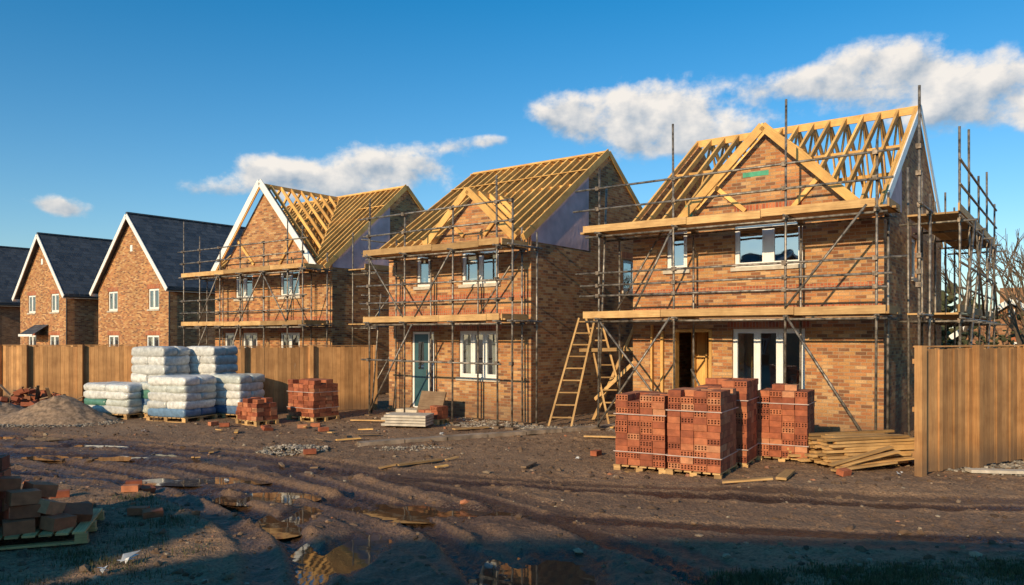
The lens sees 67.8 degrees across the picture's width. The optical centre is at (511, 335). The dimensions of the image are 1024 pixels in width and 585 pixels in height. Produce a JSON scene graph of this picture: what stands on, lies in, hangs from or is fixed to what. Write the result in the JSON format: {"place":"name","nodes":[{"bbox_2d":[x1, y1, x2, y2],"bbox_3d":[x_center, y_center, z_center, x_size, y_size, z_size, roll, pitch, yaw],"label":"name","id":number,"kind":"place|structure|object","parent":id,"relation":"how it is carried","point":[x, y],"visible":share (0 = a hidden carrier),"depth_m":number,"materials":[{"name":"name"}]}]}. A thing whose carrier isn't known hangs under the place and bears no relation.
{"place":"outdoors","nodes":[
{"label":"outdoors","id":0,"kind":"place"},
{"bbox_2d":[0,306,19,345],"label":"brick walls","id":1,"kind":"structure","parent":0,"point":[9,325],"depth_m":52.69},
{"bbox_2d":[0,246,29,303],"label":"slate roof","id":2,"kind":"structure","parent":1,"relation":"attached to","point":[12,261],"depth_m":54.61,"materials":[{"name":"tile"}]},
{"bbox_2d":[20,245,97,346],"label":"brick walls","id":3,"kind":"structure","parent":0,"point":[82,321],"depth_m":46.42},
{"bbox_2d":[27,295,35,313],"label":"window","id":4,"kind":"structure","parent":3,"relation":"attached to","point":[32,311],"depth_m":47.92,"materials":[{"name":"white plastic"}]},
{"bbox_2d":[18,325,46,336],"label":"porch canopy","id":5,"kind":"object","parent":3,"relation":"attached to","point":[30,331],"visible":1,"depth_m":46.60,"materials":[{"name":"tile"}]},
{"bbox_2d":[12,234,92,301],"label":"bargeboards and fascia","id":6,"kind":"object","parent":3,"relation":"attached to","point":[36,237],"visible":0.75,"depth_m":46.61,"materials":[{"name":"white plastic"}]},
{"bbox_2d":[14,232,112,298],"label":"slate roof","id":7,"kind":"structure","parent":3,"relation":"attached to","point":[76,262],"depth_m":47.10,"materials":[{"name":"stone"}]},
{"bbox_2d":[64,295,97,344],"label":"drainpipe and gutter","id":8,"kind":"object","parent":3,"relation":"attached to","point":[66,297],"visible":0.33,"depth_m":44.91,"materials":[{"name":"black plastic"}]},
{"bbox_2d":[0,490,240,584],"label":"grass","id":9,"kind":"structure","parent":0,"point":[87,552],"depth_m":8.03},
{"bbox_2d":[98,224,214,346],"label":"brick walls","id":10,"kind":"structure","parent":0,"point":[131,275],"depth_m":41.96,"materials":[{"name":"brick"}]},
{"bbox_2d":[107,291,117,311],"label":"window","id":11,"kind":"structure","parent":10,"relation":"attached to","point":[113,309],"depth_m":43.69,"materials":[{"name":"white plastic"}]},
{"bbox_2d":[89,214,214,295],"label":"bargeboards and fascia","id":12,"kind":"object","parent":10,"relation":"attached to","point":[147,254],"visible":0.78,"depth_m":41.88,"materials":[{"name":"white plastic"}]},
{"bbox_2d":[147,288,159,310],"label":"window","id":13,"kind":"structure","parent":10,"relation":"attached to","point":[154,308],"depth_m":41.03,"materials":[{"name":"white plastic"}]},
{"bbox_2d":[92,212,244,293],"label":"slate roof","id":14,"kind":"structure","parent":10,"relation":"attached to","point":[161,237],"depth_m":42.80,"materials":[{"name":"stone"}]},
{"bbox_2d":[167,288,214,345],"bbox_3d":[-18.591,-0.070,45.444,8.337,4.740,8.600,0,0,37],"label":"drainpipe and gutter","id":15,"kind":"object","parent":10,"relation":"attached to","point":[173,289],"visible":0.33,"depth_m":39.92,"materials":[{"name":"black plastic"}]},
{"bbox_2d":[215,188,422,393],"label":"brick walls","id":16,"kind":"structure","parent":0,"point":[265,223],"depth_m":29.96,"materials":[{"name":"brick"}]},
{"bbox_2d":[233,275,253,300],"bbox_3d":[-10.955,-1.979,31.360,1.360,1.138,0.250,0,0,37],"label":"window","id":17,"kind":"structure","parent":16,"relation":"attached to","point":[245,288],"depth_m":31.35,"materials":[{"name":"white plastic"}]},
{"bbox_2d":[244,333,256,347],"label":"window","id":18,"kind":"structure","parent":16,"relation":"attached to","point":[250,339],"depth_m":31.12,"materials":[{"name":"white plastic"}]},
{"bbox_2d":[211,179,315,270],"bbox_3d":[-9.992,-4.296,30.144,6.988,3.747,0.035,0,0,37],"label":"bargeboard","id":19,"kind":"object","parent":16,"relation":"attached to","point":[279,212],"visible":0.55,"depth_m":29.95,"materials":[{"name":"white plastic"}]},
{"bbox_2d":[215,316,332,321],"bbox_3d":[-9.633,-0.625,30.289,7.600,0.150,0.030,0,0,37],"label":"red brick band","id":20,"kind":"object","parent":16,"relation":"attached to","point":[280,318],"visible":0.77,"depth_m":30.03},
{"bbox_2d":[278,272,300,298],"bbox_3d":[-8.555,-1.979,29.560,1.360,1.138,0.250,0,0,37],"label":"window","id":21,"kind":"structure","parent":16,"relation":"attached to","point":[290,284],"depth_m":29.57,"materials":[{"name":"white plastic"}]},
{"bbox_2d":[278,328,301,332],"bbox_3d":[-8.587,-0.215,29.517,1.440,0.225,0.050,0,0,37],"label":"window lintel","id":22,"kind":"structure","parent":16,"relation":"attached to","point":[283,330],"depth_m":29.50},
{"bbox_2d":[281,333,299,347],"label":"window","id":23,"kind":"structure","parent":16,"relation":"attached to","point":[290,338],"depth_m":29.73,"materials":[{"name":"white plastic"}]},
{"bbox_2d":[213,184,422,278],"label":"roof trusses","id":24,"kind":"object","parent":16,"relation":"on","point":[343,224],"visible":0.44,"depth_m":31.13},
{"bbox_2d":[332,207,389,269],"bbox_3d":[-5.724,-3.815,29.155,0.001,2.630,2.900,0,0,37],"label":"breather membrane","id":25,"kind":"object","parent":16,"relation":"attached to","point":[378,226],"visible":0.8,"depth_m":29.32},
{"bbox_2d":[323,184,424,267],"bbox_3d":[-4.308,-4.253,30.973,0.040,3.747,8.397,0,0,37],"label":"verge timber","id":26,"kind":"object","parent":16,"relation":"attached to","point":[360,232],"visible":0.7,"depth_m":29.49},
{"bbox_2d":[357,423,614,446],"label":"concrete path","id":27,"kind":"structure","parent":0,"point":[473,435],"depth_m":17.14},
{"bbox_2d":[0,347,1023,584],"bbox_3d":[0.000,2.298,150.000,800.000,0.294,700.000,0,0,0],"label":"ground","id":28,"kind":"structure","parent":0,"point":[469,548],"depth_m":10.20,"materials":[{"name":"soil"}]},
{"bbox_2d":[0,401,24,415],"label":"soil heap","id":29,"kind":"object","parent":28,"relation":"on","point":[7,408],"visible":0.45,"depth_m":21.32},
{"bbox_2d":[0,345,72,396],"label":"timber fence","id":30,"kind":"object","parent":28,"relation":"on","point":[10,369],"visible":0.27,"depth_m":28.17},
{"bbox_2d":[0,384,83,406],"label":"rubble heap","id":31,"kind":"object","parent":28,"relation":"on","point":[36,394],"visible":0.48,"depth_m":22.85,"materials":[{"name":"brick"}]},
{"bbox_2d":[0,455,104,549],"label":"brick pallet","id":32,"kind":"object","parent":28,"relation":"on","point":[30,509],"visible":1,"depth_m":8.40,"materials":[{"name":"red ceramic"}]},
{"bbox_2d":[0,395,119,425],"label":"gravel heap","id":33,"kind":"object","parent":28,"relation":"on","point":[61,410],"visible":0.94,"depth_m":19.92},
{"bbox_2d":[0,420,123,427],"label":"gravel spill","id":34,"kind":"object","parent":28,"relation":"on","point":[74,425],"visible":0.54,"depth_m":19.34,"materials":[{"name":"gravel"}]},
{"bbox_2d":[21,344,137,407],"bbox_3d":[-13.739,1.350,24.301,3.318,2.100,0.220,0,0,-13],"label":"timber fence","id":35,"kind":"object","parent":28,"relation":"on","point":[67,370],"visible":0.56,"depth_m":24.24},
{"bbox_2d":[83,381,143,419],"bbox_3d":[-11.096,1.815,21.602,1.775,0.970,1.057,0,0,23],"label":"sack pallet","id":36,"kind":"object","parent":28,"relation":"on","point":[117,398],"visible":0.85,"depth_m":21.09,"materials":[{"name":"white plastic"}]},
{"bbox_2d":[140,381,154,417],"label":"sack pallet","id":37,"kind":"object","parent":28,"relation":"on","point":[144,391],"visible":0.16,"depth_m":21.20,"materials":[{"name":"white plastic"}]},
{"bbox_2d":[131,346,189,381],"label":"sack pallet","id":38,"kind":"object","parent":37,"relation":"on","point":[147,362],"visible":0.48,"depth_m":22.49,"materials":[{"name":"white plastic"}]},
{"bbox_2d":[146,374,217,422],"bbox_3d":[-8.947,1.691,20.700,1.433,1.218,1.160,0,0,23],"label":"sack pallet","id":39,"kind":"object","parent":28,"relation":"on","point":[184,397],"visible":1,"depth_m":20.26,"materials":[{"name":"white plastic"}]},
{"bbox_2d":[208,373,264,418],"bbox_3d":[-7.750,1.690,21.500,1.160,1.221,1.050,0,0,23],"label":"sack pallet","id":40,"kind":"object","parent":28,"relation":"on","point":[233,390],"visible":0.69,"depth_m":21.06,"materials":[{"name":"white plastic"}]},
{"bbox_2d":[188,345,237,374],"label":"sack pallet","id":41,"kind":"object","parent":40,"relation":"on","point":[210,360],"visible":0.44,"depth_m":23.17,"materials":[{"name":"white plastic"}]},
{"bbox_2d":[235,397,278,426],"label":"brick pallet","id":42,"kind":"object","parent":28,"relation":"on","point":[256,411],"visible":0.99,"depth_m":19.66,"materials":[{"name":"brick"}]},
{"bbox_2d":[177,216,388,394],"bbox_3d":[-9.218,-1.190,29.374,10.471,7.020,4.097,0,0,17],"label":"scaffolding","id":43,"kind":"object","parent":28,"relation":"on","point":[244,273],"visible":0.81,"depth_m":28.50,"materials":[{"name":"metal"}]},
{"bbox_2d":[255,443,330,455],"bbox_3d":[-4.367,2.264,15.181,1.479,0.194,0.955,0,0,0],"label":"gravel patch","id":44,"kind":"object","parent":28,"relation":"on","point":[289,447],"visible":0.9,"depth_m":15.08,"materials":[{"name":"gravel"}]},
{"bbox_2d":[293,272,298,346],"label":"interior floors","id":45,"kind":"structure","parent":28,"relation":"on","point":[295,337],"depth_m":34.33,"materials":[{"name":"paint"}]},
{"bbox_2d":[0,437,595,584],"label":"puddle","id":46,"kind":"object","parent":28,"relation":"on","point":[350,556],"visible":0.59,"depth_m":8.90,"materials":[{"name":"brown liquid"}]},
{"bbox_2d":[240,345,376,412],"bbox_3d":[-5.987,1.350,22.723,3.991,2.100,0.180,0,0,-26],"label":"timber fence","id":47,"kind":"object","parent":28,"relation":"on","point":[346,369],"visible":0.62,"depth_m":22.81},
{"bbox_2d":[287,378,339,421],"bbox_3d":[-5.451,1.766,20.899,1.155,1.108,0.898,0,0,37],"label":"brick pallet","id":48,"kind":"object","parent":28,"relation":"on","point":[312,399],"visible":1,"depth_m":20.58,"materials":[{"name":"brick"}]},
{"bbox_2d":[386,407,416,413],"bbox_3d":[-2.860,2.250,22.020,1.400,0.200,0.800,0,0,37],"label":"doorstep","id":49,"kind":"object","parent":28,"relation":"on","point":[411,410],"visible":0.23,"depth_m":22.12,"materials":[{"name":"concrete"}]},
{"bbox_2d":[381,412,433,426],"bbox_3d":[-2.624,2.118,19.212,1.152,0.265,0.713,0,0,11],"label":"slab stack","id":50,"kind":"object","parent":28,"relation":"on","point":[407,419],"visible":1,"depth_m":18.91,"materials":[{"name":"concrete"}]},
{"bbox_2d":[374,445,451,450],"bbox_3d":[-1.998,2.280,15.413,1.592,0.097,0.627,0,0,0],"label":"gravel patch","id":51,"kind":"object","parent":28,"relation":"on","point":[411,448],"visible":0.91,"depth_m":15.36,"materials":[{"name":"gravel"}]},
{"bbox_2d":[396,458,442,465],"bbox_3d":[-1.650,2.263,13.600,0.922,0.033,0.120,0,0,-41],"label":"loose plank","id":52,"kind":"object","parent":28,"relation":"on","point":[418,462],"visible":1,"depth_m":13.56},
{"bbox_2d":[416,391,446,412],"bbox_3d":[-2.218,1.924,20.810,0.900,0.800,0.042,0,-20,37],"label":"leaning board","id":53,"kind":"object","parent":28,"relation":"on","point":[428,399],"visible":0.5,"depth_m":20.86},
{"bbox_2d":[418,405,448,424],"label":"brick pallet","id":54,"kind":"object","parent":28,"relation":"on","point":[440,412],"visible":0.56,"depth_m":19.70,"materials":[{"name":"brick"}]},
{"bbox_2d":[356,175,542,429],"bbox_3d":[-1.882,-0.840,20.768,5.712,6.320,1.470,0,0,37],"label":"scaffolding","id":55,"kind":"object","parent":28,"relation":"on","point":[478,246],"visible":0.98,"depth_m":20.10,"materials":[{"name":"metal"}]},
{"bbox_2d":[51,421,851,519],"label":"loose bricks","id":56,"kind":"object","parent":28,"relation":"on","point":[146,512],"visible":0.9,"depth_m":11.32,"materials":[{"name":"brick"}]},
{"bbox_2d":[448,415,519,424],"bbox_3d":[-1.438,2.309,21.047,4.315,0.115,0.664,0,0,35],"label":"gravel strip","id":57,"kind":"object","parent":28,"relation":"on","point":[463,418],"visible":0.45,"depth_m":20.47,"materials":[{"name":"stone"}]},
{"bbox_2d":[98,430,901,572],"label":"plastic litter","id":58,"kind":"object","parent":28,"relation":"on","point":[126,556],"visible":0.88,"depth_m":7.63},
{"bbox_2d":[434,421,570,431],"bbox_3d":[-0.150,2.304,19.308,3.839,0.134,0.998,0,0,22],"label":"gravel strip","id":59,"kind":"object","parent":28,"relation":"on","point":[505,425],"visible":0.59,"depth_m":19.40,"materials":[{"name":"gravel"}]},
{"bbox_2d":[548,318,594,426],"bbox_3d":[1.616,0.925,19.767,0.589,2.791,1.751,0,0,36],"label":"wooden ladder","id":60,"kind":"object","parent":59,"relation":"on","point":[583,368],"visible":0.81,"depth_m":19.71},
{"bbox_2d":[0,414,1023,584],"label":"mud clods","id":61,"kind":"object","parent":28,"relation":"on","point":[231,575],"visible":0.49,"depth_m":9.71,"materials":[{"name":"soil"}]},
{"bbox_2d":[585,318,621,423],"bbox_3d":[2.445,0.850,20.017,0.448,2.932,1.479,0,0,-36],"label":"wooden ladder","id":62,"kind":"object","parent":28,"relation":"on","point":[596,367],"visible":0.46,"depth_m":20.04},
{"bbox_2d":[579,327,632,420],"bbox_3d":[2.738,1.000,19.992,1.920,2.643,0.525,0,0,32],"label":"timber prop","id":63,"kind":"object","parent":28,"relation":"on","point":[612,381],"visible":0.71,"depth_m":19.91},
{"bbox_2d":[613,391,667,473],"bbox_3d":[2.407,1.678,13.323,0.936,1.325,1.107,0,0,29],"label":"brick pallet","id":64,"kind":"object","parent":28,"relation":"on","point":[641,439],"visible":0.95,"depth_m":12.86,"materials":[{"name":"brick"}]},
{"bbox_2d":[665,387,737,478],"bbox_3d":[3.211,1.623,12.835,0.936,1.433,1.107,0,0,30],"label":"brick pallet","id":65,"kind":"object","parent":28,"relation":"on","point":[701,429],"visible":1,"depth_m":12.42,"materials":[{"name":"brick"}]},
{"bbox_2d":[696,378,758,467],"bbox_3d":[3.915,1.569,13.815,0.936,1.542,1.107,0,0,28],"label":"brick pallet","id":66,"kind":"object","parent":28,"relation":"on","point":[746,419],"visible":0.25,"depth_m":13.28,"materials":[{"name":"brick"}]},
{"bbox_2d":[722,477,772,483],"bbox_3d":[3.550,2.185,11.500,0.732,0.123,0.120,0,0,16],"label":"loose plank","id":67,"kind":"object","parent":28,"relation":"on","point":[747,479],"visible":1,"depth_m":11.47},
{"bbox_2d":[755,383,815,462],"bbox_3d":[5.085,1.623,14.139,0.936,1.433,0.898,0,0,30],"label":"brick pallet","id":68,"kind":"object","parent":28,"relation":"on","point":[785,417],"visible":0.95,"depth_m":13.80,"materials":[{"name":"brick"}]},
{"bbox_2d":[776,469,794,479],"bbox_3d":[4.400,2.238,12.250,0.160,0.041,0.806,0,0,30],"label":"loose plank","id":69,"kind":"object","parent":28,"relation":"on","point":[785,474],"visible":1,"depth_m":12.14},
{"bbox_2d":[573,85,1006,435],"bbox_3d":[7.708,-1.290,20.158,8.392,7.220,9.850,0,0,37],"label":"scaffolding","id":70,"kind":"object","parent":28,"relation":"on","point":[960,229],"visible":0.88,"depth_m":16.62,"materials":[{"name":"metal"}]},
{"bbox_2d":[787,429,913,471],"bbox_3d":[6.199,2.036,13.473,2.344,0.568,1.318,0,0,-14],"label":"timber stack","id":71,"kind":"object","parent":28,"relation":"on","point":[851,450],"visible":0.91,"depth_m":13.15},
{"bbox_2d":[941,283,981,344],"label":"distant trees","id":72,"kind":"object","parent":28,"relation":"on","point":[949,310],"visible":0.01,"depth_m":117.20,"materials":[{"name":"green plant"}]},
{"bbox_2d":[912,344,1023,476],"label":"timber fence","id":73,"kind":"object","parent":28,"relation":"on","point":[968,409],"visible":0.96,"depth_m":13.13,"materials":[{"name":"wood"}]},
{"bbox_2d":[941,251,1007,344],"bbox_3d":[19.940,-1.075,34.111,4.014,6.759,4.833,0,0,0],"label":"bare tree","id":74,"kind":"object","parent":28,"relation":"on","point":[963,296],"visible":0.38,"depth_m":33.63,"materials":[{"name":"brown plant"}]},
{"bbox_2d":[941,291,1023,348],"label":"hedge","id":75,"kind":"object","parent":28,"relation":"on","point":[999,337],"visible":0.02,"depth_m":30.62,"materials":[{"name":"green plant"}]},
{"bbox_2d":[946,459,1023,475],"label":"gravel patch","id":76,"kind":"object","parent":28,"relation":"on","point":[1007,465],"visible":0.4,"depth_m":13.26,"materials":[{"name":"gravel"}]},
{"bbox_2d":[947,228,1023,344],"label":"bare tree","id":77,"kind":"object","parent":28,"relation":"on","point":[1019,339],"visible":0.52,"depth_m":29.20,"materials":[{"name":"brown plant"}]},
{"bbox_2d":[949,287,1023,346],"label":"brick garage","id":78,"kind":"structure","parent":28,"relation":"on","point":[1004,309],"depth_m":35.48,"materials":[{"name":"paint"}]},
{"bbox_2d":[965,468,1023,473],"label":"concrete lintel","id":79,"kind":"object","parent":28,"relation":"on","point":[995,471],"visible":1,"depth_m":12.60,"materials":[{"name":"concrete"}]},
{"bbox_2d":[980,228,1023,301],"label":"bare tree","id":80,"kind":"object","parent":28,"relation":"on","point":[1021,296],"visible":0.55,"depth_m":30.96,"materials":[{"name":"brown plant"}]},
{"bbox_2d":[982,242,1023,323],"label":"bare tree","id":81,"kind":"object","parent":28,"relation":"on","point":[1018,305],"visible":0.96,"depth_m":27.19,"materials":[{"name":"brown plant"}]},
{"bbox_2d":[0,0,1023,328],"label":"sky","id":82,"kind":"structure","parent":0,"point":[109,109],"materials":[{"name":"blue"}]},
{"bbox_2d":[389,158,639,422],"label":"brick walls","id":83,"kind":"structure","parent":0,"point":[563,306],"depth_m":21.57,"materials":[{"name":"brick"}]},
{"bbox_2d":[413,257,429,289],"bbox_3d":[-2.555,-1.854,22.385,0.710,1.048,0.250,0,0,37],"label":"window","id":84,"kind":"structure","parent":83,"relation":"attached to","point":[423,287],"depth_m":22.47,"materials":[{"name":"white plastic"}]},
{"bbox_2d":[408,326,437,330],"bbox_3d":[-2.616,-0.232,22.346,1.200,0.217,0.026,0,0,37],"label":"door lintel","id":85,"kind":"structure","parent":83,"relation":"attached to","point":[422,328],"depth_m":22.32,"materials":[{"name":"red brick"}]},
{"bbox_2d":[413,332,433,406],"bbox_3d":[-2.578,1.019,22.396,0.896,2.238,0.080,0,0,37],"label":"front door","id":86,"kind":"structure","parent":83,"relation":"attached to","point":[421,370],"depth_m":22.45,"materials":[{"name":"teal plastic"}]},
{"bbox_2d":[389,291,530,301],"bbox_3d":[-1.615,-1.075,21.597,5.300,0.150,0.030,0,0,37],"label":"red brick band","id":87,"kind":"object","parent":83,"relation":"attached to","point":[469,296],"visible":0.77,"depth_m":21.39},
{"bbox_2d":[389,308,530,315],"bbox_3d":[-1.613,-0.625,21.599,5.300,0.150,0.030,0,0,37],"label":"red brick band","id":88,"kind":"object","parent":83,"relation":"attached to","point":[500,311],"visible":0.77,"depth_m":21.41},
{"bbox_2d":[456,331,499,381],"bbox_3d":[-0.895,0.576,21.140,1.560,1.388,0.250,0,0,37],"label":"window","id":89,"kind":"structure","parent":83,"relation":"attached to","point":[470,350],"depth_m":21.21,"materials":[{"name":"white plastic"}]},
{"bbox_2d":[456,322,500,330],"bbox_3d":[-0.927,-0.235,21.097,1.640,0.225,0.050,0,0,37],"label":"window lintel","id":90,"kind":"structure","parent":83,"relation":"attached to","point":[474,328],"depth_m":21.02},
{"bbox_2d":[464,252,493,373],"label":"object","id":91,"kind":"structure","parent":83,"relation":"attached to","point":[488,267],"depth_m":25.00,"materials":[{"name":"glass"}]},
{"bbox_2d":[458,250,500,287],"bbox_3d":[-0.847,-1.854,21.104,1.480,1.048,0.250,0,0,37],"label":"window","id":92,"kind":"structure","parent":83,"relation":"attached to","point":[472,269],"depth_m":21.25,"materials":[{"name":"white plastic"}]},
{"bbox_2d":[379,151,639,248],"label":"roof rafters","id":93,"kind":"object","parent":83,"relation":"attached to","point":[516,182],"visible":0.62,"depth_m":22.96,"materials":[{"name":"wood"}]},
{"bbox_2d":[522,149,642,239],"bbox_3d":[2.928,-4.054,23.154,0.040,3.196,8.833,0,0,37],"label":"verge timber","id":94,"kind":"object","parent":93,"relation":"attached to","point":[529,231],"visible":0.72,"depth_m":21.70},
{"bbox_2d":[531,177,588,250],"bbox_3d":[1.376,-3.567,21.155,0.001,2.194,2.900,0,0,37],"label":"breather membrane","id":95,"kind":"object","parent":83,"relation":"attached to","point":[562,224],"visible":1,"depth_m":21.48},
{"bbox_2d":[622,259,632,293],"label":"window","id":96,"kind":"structure","parent":83,"relation":"attached to","point":[626,289],"depth_m":24.34,"materials":[{"name":"glass"}]},
{"bbox_2d":[501,159,596,229],"bbox_3d":[2.085,-3.915,26.530,5.300,2.991,4.350,0,0,37],"label":"roof sheathing","id":97,"kind":"object","parent":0,"point":[545,201],"visible":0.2,"depth_m":26.09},
{"bbox_2d":[633,124,940,434],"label":"brick walls","id":98,"kind":"structure","parent":0,"point":[843,352],"depth_m":17.34,"materials":[{"name":"brick"}]},
{"bbox_2d":[663,231,689,273],"bbox_3d":[4.058,-2.029,18.714,0.700,1.038,0.160,0,0,37],"label":"window","id":99,"kind":"structure","parent":98,"relation":"attached to","point":[670,256],"depth_m":18.70,"materials":[{"name":"white plastic"}]},
{"bbox_2d":[650,325,752,391],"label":"door lining","id":100,"kind":"object","parent":98,"relation":"attached to","point":[703,354],"depth_m":18.88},
{"bbox_2d":[685,170,768,216],"bbox_3d":[5.031,-3.275,17.944,2.020,0.970,0.012,0,0,37],"label":"green dpc tape","id":101,"kind":"object","parent":98,"relation":"attached to","point":[756,173],"visible":0.62,"depth_m":17.53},
{"bbox_2d":[678,226,803,388],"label":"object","id":102,"kind":"structure","parent":98,"relation":"in","point":[750,245],"depth_m":20.43,"materials":[{"name":"glass"}]},
{"bbox_2d":[633,281,883,296],"bbox_3d":[5.427,-1.055,17.664,5.850,0.150,0.030,0,0,37],"label":"red brick band","id":103,"kind":"object","parent":98,"relation":"attached to","point":[775,287],"visible":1,"depth_m":17.42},
{"bbox_2d":[633,303,883,309],"bbox_3d":[5.425,-0.595,17.662,5.850,0.150,0.030,0,0,37],"label":"red brick band","id":104,"kind":"object","parent":98,"relation":"attached to","point":[770,306],"visible":0.33,"depth_m":17.17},
{"bbox_2d":[730,222,805,271],"bbox_3d":[5.838,-2.029,17.379,1.710,1.078,0.160,0,0,37],"label":"window","id":105,"kind":"structure","parent":98,"relation":"attached to","point":[768,245],"depth_m":17.41,"materials":[{"name":"white plastic"}]},
{"bbox_2d":[734,200,802,212],"bbox_3d":[5.824,-2.902,17.361,1.550,0.195,0.026,0,0,37],"label":"gable soldier course","id":106,"kind":"object","parent":98,"relation":"attached to","point":[757,207],"visible":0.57,"depth_m":17.41,"materials":[{"name":"orange brick"}]},
{"bbox_2d":[727,321,810,328],"bbox_3d":[5.833,-0.266,17.372,1.890,0.225,0.050,0,0,37],"label":"window lintel","id":107,"kind":"structure","parent":98,"relation":"attached to","point":[757,325],"depth_m":17.38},
{"bbox_2d":[733,328,804,389],"bbox_3d":[5.838,0.646,17.379,1.810,1.588,0.160,0,0,37],"label":"window","id":108,"kind":"structure","parent":98,"relation":"attached to","point":[779,354],"depth_m":17.48,"materials":[{"name":"white plastic"}]},
{"bbox_2d":[632,106,942,249],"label":"roof trusses","id":109,"kind":"object","parent":98,"relation":"on","point":[710,184],"visible":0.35,"depth_m":19.40,"materials":[{"name":"wood"}]},
{"bbox_2d":[881,106,917,203],"bbox_3d":[8.879,-4.187,17.342,0.040,3.140,4.402,0,0,37],"label":"verge ladder","id":110,"kind":"object","parent":109,"relation":"attached to","point":[887,188],"visible":0.4,"depth_m":17.07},
{"bbox_2d":[883,104,940,213],"bbox_3d":[10.216,-4.129,19.058,0.030,3.305,8.916,0,0,37],"label":"bargeboard","id":111,"kind":"object","parent":110,"relation":"attached to","point":[902,158],"visible":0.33,"depth_m":18.18,"materials":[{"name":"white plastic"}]},
{"bbox_2d":[891,168,901,211],"bbox_3d":[8.365,-3.410,16.696,0.001,1.220,1.800,0,0,37],"label":"breather membrane","id":112,"kind":"object","parent":98,"relation":"attached to","point":[896,196],"visible":0.4,"depth_m":17.11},
{"bbox_2d":[911,238,917,281],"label":"window","id":113,"kind":"structure","parent":98,"relation":"attached to","point":[913,279],"depth_m":18.93,"materials":[{"name":"white plastic"}]},
{"bbox_2d":[656,554,1023,584],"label":"grass","id":114,"kind":"structure","parent":0,"point":[749,578],"depth_m":7.10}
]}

